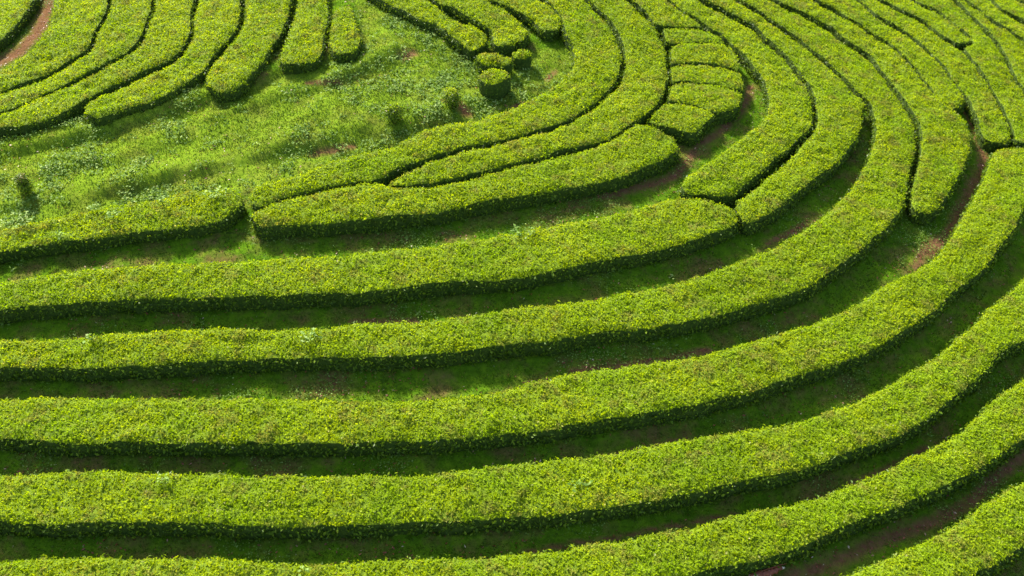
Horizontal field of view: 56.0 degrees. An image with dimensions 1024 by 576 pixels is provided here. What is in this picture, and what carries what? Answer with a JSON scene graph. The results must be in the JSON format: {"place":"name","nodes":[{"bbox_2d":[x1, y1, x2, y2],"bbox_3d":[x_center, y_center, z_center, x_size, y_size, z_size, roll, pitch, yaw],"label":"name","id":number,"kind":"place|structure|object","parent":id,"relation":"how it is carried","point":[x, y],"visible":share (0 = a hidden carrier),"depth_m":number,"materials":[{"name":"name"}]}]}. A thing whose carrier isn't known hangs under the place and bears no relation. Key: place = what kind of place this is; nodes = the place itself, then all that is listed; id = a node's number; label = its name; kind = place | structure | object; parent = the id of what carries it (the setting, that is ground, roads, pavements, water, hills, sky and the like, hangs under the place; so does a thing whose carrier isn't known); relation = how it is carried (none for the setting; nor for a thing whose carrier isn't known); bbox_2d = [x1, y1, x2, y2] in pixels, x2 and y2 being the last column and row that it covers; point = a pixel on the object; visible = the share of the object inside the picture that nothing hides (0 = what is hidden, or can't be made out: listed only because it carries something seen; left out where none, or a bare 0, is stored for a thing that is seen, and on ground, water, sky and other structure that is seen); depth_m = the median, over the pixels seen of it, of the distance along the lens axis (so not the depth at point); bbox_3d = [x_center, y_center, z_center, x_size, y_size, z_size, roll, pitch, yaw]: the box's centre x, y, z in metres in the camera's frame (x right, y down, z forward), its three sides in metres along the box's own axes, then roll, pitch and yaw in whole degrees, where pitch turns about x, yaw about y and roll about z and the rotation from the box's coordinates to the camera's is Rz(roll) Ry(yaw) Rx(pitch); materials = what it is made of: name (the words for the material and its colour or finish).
{"place":"outdoors","nodes":[
{"label":"outdoors","id":0,"kind":"place"},
{"bbox_2d":[0,0,1023,575],"bbox_3d":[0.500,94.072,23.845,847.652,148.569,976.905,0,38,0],"label":"ground","id":1,"kind":"structure","parent":0,"point":[844,560],"depth_m":29.52,"materials":[{"name":"green plant"}]},
{"bbox_2d":[0,0,40,51],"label":"tea hedge","id":2,"kind":"object","parent":1,"relation":"on","point":[16,16],"visible":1,"depth_m":41.00,"materials":[{"name":"green plant"}]},
{"bbox_2d":[12,172,34,195],"bbox_3d":[-16.550,-3.503,32.586,0.688,0.900,0.673,30,47,33],"label":"wild bush","id":3,"kind":"object","parent":1,"relation":"on","point":[23,183],"visible":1,"depth_m":32.48,"materials":[{"name":"green plant"}]},
{"bbox_2d":[0,0,111,95],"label":"tea hedge","id":4,"kind":"object","parent":1,"relation":"on","point":[69,35],"visible":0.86,"depth_m":38.72,"materials":[{"name":"green plant"}]},
{"bbox_2d":[0,0,154,115],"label":"tea hedge","id":5,"kind":"object","parent":1,"relation":"on","point":[122,31],"visible":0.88,"depth_m":37.98,"materials":[{"name":"green plant"}]},
{"bbox_2d":[0,0,197,137],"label":"tea hedge","id":6,"kind":"object","parent":1,"relation":"on","point":[167,40],"visible":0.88,"depth_m":36.86,"materials":[{"name":"green plant"}]},
{"bbox_2d":[0,187,248,264],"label":"tea hedge","id":7,"kind":"object","parent":1,"relation":"on","point":[189,214],"visible":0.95,"depth_m":30.99,"materials":[{"name":"green plant"}]},
{"bbox_2d":[0,209,34,229],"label":"weed plant","id":8,"kind":"object","parent":7,"relation":"on","point":[20,223],"visible":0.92,"depth_m":30.85,"materials":[{"name":"green plant"}]},
{"bbox_2d":[55,230,65,242],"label":"weed plant","id":9,"kind":"object","parent":7,"relation":"on","point":[58,235],"visible":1,"depth_m":30.30,"materials":[{"name":"green plant"}]},
{"bbox_2d":[86,203,101,213],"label":"weed plant","id":10,"kind":"object","parent":7,"relation":"on","point":[96,206],"visible":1,"depth_m":31.21,"materials":[{"name":"green plant"}]},
{"bbox_2d":[105,210,120,220],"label":"weed plant","id":11,"kind":"object","parent":7,"relation":"on","point":[109,214],"visible":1,"depth_m":30.92,"materials":[{"name":"green plant"}]},
{"bbox_2d":[155,193,167,205],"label":"weed plant","id":12,"kind":"object","parent":7,"relation":"on","point":[160,198],"visible":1,"depth_m":31.38,"materials":[{"name":"green plant"}]},
{"bbox_2d":[202,186,227,199],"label":"weed plant","id":13,"kind":"object","parent":7,"relation":"on","point":[212,195],"visible":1,"depth_m":31.47,"materials":[{"name":"green plant"}]},
{"bbox_2d":[84,0,244,126],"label":"tea hedge","id":14,"kind":"object","parent":1,"relation":"on","point":[216,29],"visible":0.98,"depth_m":36.59,"materials":[{"name":"green plant"}]},
{"bbox_2d":[204,0,295,103],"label":"tea hedge","id":15,"kind":"object","parent":1,"relation":"on","point":[239,67],"visible":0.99,"depth_m":37.48,"materials":[{"name":"green plant"}]},
{"bbox_2d":[276,0,331,74],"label":"tea hedge","id":16,"kind":"object","parent":1,"relation":"on","point":[304,50],"visible":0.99,"depth_m":37.93,"materials":[{"name":"green plant"}]},
{"bbox_2d":[327,6,363,63],"bbox_3d":[-6.647,-10.109,38.562,1.481,1.209,3.722,-4,38,-6],"label":"tea hedge","id":17,"kind":"object","parent":1,"relation":"on","point":[346,42],"visible":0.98,"depth_m":37.92,"materials":[{"name":"green plant"}]},
{"bbox_2d":[0,196,740,327],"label":"tea hedge","id":18,"kind":"object","parent":1,"relation":"on","point":[667,229],"visible":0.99,"depth_m":29.39,"materials":[{"name":"green plant"}]},
{"bbox_2d":[510,223,534,238],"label":"weed plant","id":19,"kind":"object","parent":18,"relation":"on","point":[518,233],"visible":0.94,"depth_m":30.53,"materials":[{"name":"green plant"}]},
{"bbox_2d":[381,101,404,124],"bbox_3d":[-4.297,-6.320,34.723,0.938,0.882,0.916,0,38,0],"label":"wild bush","id":20,"kind":"object","parent":1,"relation":"on","point":[392,114],"visible":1,"depth_m":34.53,"materials":[{"name":"green plant"}]},
{"bbox_2d":[366,0,489,60],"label":"tea hedge","id":21,"kind":"object","parent":1,"relation":"on","point":[469,42],"visible":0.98,"depth_m":39.05,"materials":[{"name":"green plant"}]},
{"bbox_2d":[248,0,624,215],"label":"tea hedge","id":22,"kind":"object","parent":1,"relation":"on","point":[590,81],"visible":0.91,"depth_m":34.40,"materials":[{"name":"green plant"}]},
{"bbox_2d":[441,87,462,109],"bbox_3d":[-2.200,-6.972,35.357,0.854,0.925,0.954,0,38,0],"label":"wild bush","id":23,"kind":"object","parent":1,"relation":"on","point":[453,99],"visible":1,"depth_m":35.19,"materials":[{"name":"green plant"}]},
{"bbox_2d":[0,0,917,384],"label":"tea hedge","id":24,"kind":"object","parent":1,"relation":"on","point":[858,222],"visible":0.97,"depth_m":28.26,"materials":[{"name":"green plant"}]},
{"bbox_2d":[83,333,95,342],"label":"weed plant","id":25,"kind":"object","parent":24,"relation":"on","point":[88,337],"visible":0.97,"depth_m":27.45,"materials":[{"name":"green plant"}]},
{"bbox_2d":[299,327,322,341],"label":"weed plant","id":26,"kind":"object","parent":24,"relation":"on","point":[311,333],"visible":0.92,"depth_m":27.50,"materials":[{"name":"green plant"}]},
{"bbox_2d":[247,124,680,242],"bbox_3d":[-1.142,-3.334,32.513,15.178,1.332,2.830,-13,40,-16],"label":"tea hedge","id":27,"kind":"object","parent":1,"relation":"on","point":[637,153],"visible":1,"depth_m":31.84,"materials":[{"name":"green plant"}]},
{"bbox_2d":[0,2,933,498],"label":"weeds","id":28,"kind":"object","parent":1,"relation":"on","point":[302,128],"visible":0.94,"depth_m":35.09,"materials":[{"name":"green plant"}]},
{"bbox_2d":[427,0,531,56],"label":"tea hedge","id":29,"kind":"object","parent":1,"relation":"on","point":[504,31],"visible":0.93,"depth_m":39.31,"materials":[{"name":"green plant"}]},
{"bbox_2d":[477,67,510,100],"bbox_3d":[-0.660,-7.718,36.533,1.239,1.095,1.073,-30,47,-33],"label":"tea bush","id":30,"kind":"object","parent":1,"relation":"on","point":[495,84],"visible":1,"depth_m":36.24,"materials":[{"name":"green plant"}]},
{"bbox_2d":[473,52,514,74],"bbox_3d":[-0.686,-8.605,37.469,1.665,1.023,1.074,0,38,0],"label":"tea bush","id":31,"kind":"object","parent":1,"relation":"on","point":[484,61],"visible":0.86,"depth_m":37.20,"materials":[{"name":"green plant"}]},
{"bbox_2d":[0,278,1023,543],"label":"tea hedge","id":32,"kind":"object","parent":1,"relation":"on","point":[624,484],"visible":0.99,"depth_m":24.59,"materials":[{"name":"green plant"}]},
{"bbox_2d":[156,472,168,484],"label":"weed plant","id":33,"kind":"object","parent":32,"relation":"on","point":[167,478],"visible":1,"depth_m":24.34,"materials":[{"name":"green plant"}]},
{"bbox_2d":[567,478,592,491],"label":"weed plant","id":34,"kind":"object","parent":32,"relation":"on","point":[579,488],"visible":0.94,"depth_m":24.44,"materials":[{"name":"green plant"}]},
{"bbox_2d":[0,146,1023,461],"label":"tea hedge","id":35,"kind":"object","parent":1,"relation":"on","point":[874,326],"visible":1,"depth_m":26.30,"materials":[{"name":"green plant"}]},
{"bbox_2d":[0,378,1023,575],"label":"tea hedge","id":36,"kind":"object","parent":1,"relation":"on","point":[990,437],"visible":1,"depth_m":23.86,"materials":[{"name":"green plant"}]},
{"bbox_2d":[298,566,308,575],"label":"weed plant","id":37,"kind":"object","parent":36,"relation":"on","point":[307,569],"visible":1,"depth_m":22.74,"materials":[{"name":"green plant"}]},
{"bbox_2d":[10,0,1023,563],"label":"ground creepers","id":38,"kind":"object","parent":1,"relation":"on","point":[570,352],"visible":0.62,"depth_m":28.52,"materials":[{"name":"green plant"}]},
{"bbox_2d":[512,48,532,69],"bbox_3d":[0.378,-8.941,37.907,0.879,0.870,0.660,0,38,0],"label":"tea bush","id":39,"kind":"object","parent":1,"relation":"on","point":[521,59],"visible":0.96,"depth_m":37.69,"materials":[{"name":"green plant"}]},
{"bbox_2d":[488,0,561,41],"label":"tea hedge","id":40,"kind":"object","parent":1,"relation":"on","point":[543,21],"visible":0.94,"depth_m":39.76,"materials":[{"name":"green plant"}]},
{"bbox_2d":[388,0,669,189],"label":"tea hedge","id":41,"kind":"object","parent":1,"relation":"on","point":[638,96],"visible":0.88,"depth_m":35.09,"materials":[{"name":"green plant"}]},
{"bbox_2d":[625,0,702,37],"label":"tea hedge","id":42,"kind":"object","parent":1,"relation":"on","point":[660,15],"visible":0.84,"depth_m":40.66,"materials":[{"name":"green plant"}]},
{"bbox_2d":[647,101,716,145],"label":"tea block","id":43,"kind":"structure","parent":1,"relation":"on","point":[685,125],"depth_m":35.19,"materials":[{"name":"green plant"}]},
{"bbox_2d":[660,27,723,53],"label":"tea block","id":44,"kind":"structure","parent":1,"relation":"on","point":[674,37],"depth_m":39.54,"materials":[{"name":"green plant"}]},
{"bbox_2d":[665,82,742,124],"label":"tea block","id":45,"kind":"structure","parent":1,"relation":"on","point":[723,103],"depth_m":36.34,"materials":[{"name":"green plant"}]},
{"bbox_2d":[666,41,742,73],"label":"tea block","id":46,"kind":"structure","parent":1,"relation":"on","point":[713,55],"depth_m":38.57,"materials":[{"name":"green plant"}]},
{"bbox_2d":[668,62,744,98],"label":"tea block","id":47,"kind":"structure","parent":1,"relation":"on","point":[698,75],"depth_m":37.50,"materials":[{"name":"green plant"}]},
{"bbox_2d":[667,0,815,208],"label":"tea hedge","id":48,"kind":"object","parent":1,"relation":"on","point":[737,170],"visible":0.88,"depth_m":35.64,"materials":[{"name":"green plant"}]},
{"bbox_2d":[748,564,784,575],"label":"dirt patch","id":49,"kind":"object","parent":1,"relation":"on","point":[771,571],"visible":1,"depth_m":23.72,"materials":[{"name":"brown soil"}]},
{"bbox_2d":[698,0,865,235],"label":"tea hedge","id":50,"kind":"object","parent":1,"relation":"on","point":[823,154],"visible":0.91,"depth_m":35.61,"materials":[{"name":"green plant"}]},
{"bbox_2d":[769,0,972,227],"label":"tea hedge","id":51,"kind":"object","parent":1,"relation":"on","point":[943,152],"visible":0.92,"depth_m":37.45,"materials":[{"name":"green plant"}]},
{"bbox_2d":[812,0,964,115],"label":"tea hedge","id":52,"kind":"object","parent":1,"relation":"on","point":[933,76],"visible":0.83,"depth_m":41.49,"materials":[{"name":"green plant"}]},
{"bbox_2d":[876,0,971,51],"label":"tea hedge","id":53,"kind":"object","parent":1,"relation":"on","point":[941,27],"visible":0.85,"depth_m":44.05,"materials":[{"name":"green plant"}]},
{"bbox_2d":[832,482,1023,575],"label":"tea hedge","id":54,"kind":"object","parent":1,"relation":"on","point":[985,539],"visible":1,"depth_m":24.20,"materials":[{"name":"green plant"}]},
{"bbox_2d":[856,0,1011,152],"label":"tea hedge","id":55,"kind":"object","parent":1,"relation":"on","point":[982,110],"visible":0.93,"depth_m":40.42,"materials":[{"name":"green plant"}]},
{"bbox_2d":[911,0,1023,148],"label":"tea hedge","id":56,"kind":"object","parent":1,"relation":"on","point":[981,52],"visible":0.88,"depth_m":41.43,"materials":[{"name":"green plant"}]},
{"bbox_2d":[950,0,1023,93],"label":"tea hedge","id":57,"kind":"object","parent":1,"relation":"on","point":[1011,47],"visible":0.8,"depth_m":43.79,"materials":[{"name":"green plant"}]},
{"bbox_2d":[962,0,1023,42],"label":"tea hedge","id":58,"kind":"object","parent":1,"relation":"on","point":[993,15],"visible":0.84,"depth_m":45.81,"materials":[{"name":"green plant"}]},
{"bbox_2d":[986,0,1023,25],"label":"tea hedge","id":59,"kind":"object","parent":1,"relation":"on","point":[1013,10],"visible":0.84,"depth_m":47.23,"materials":[{"name":"green plant"}]}
]}

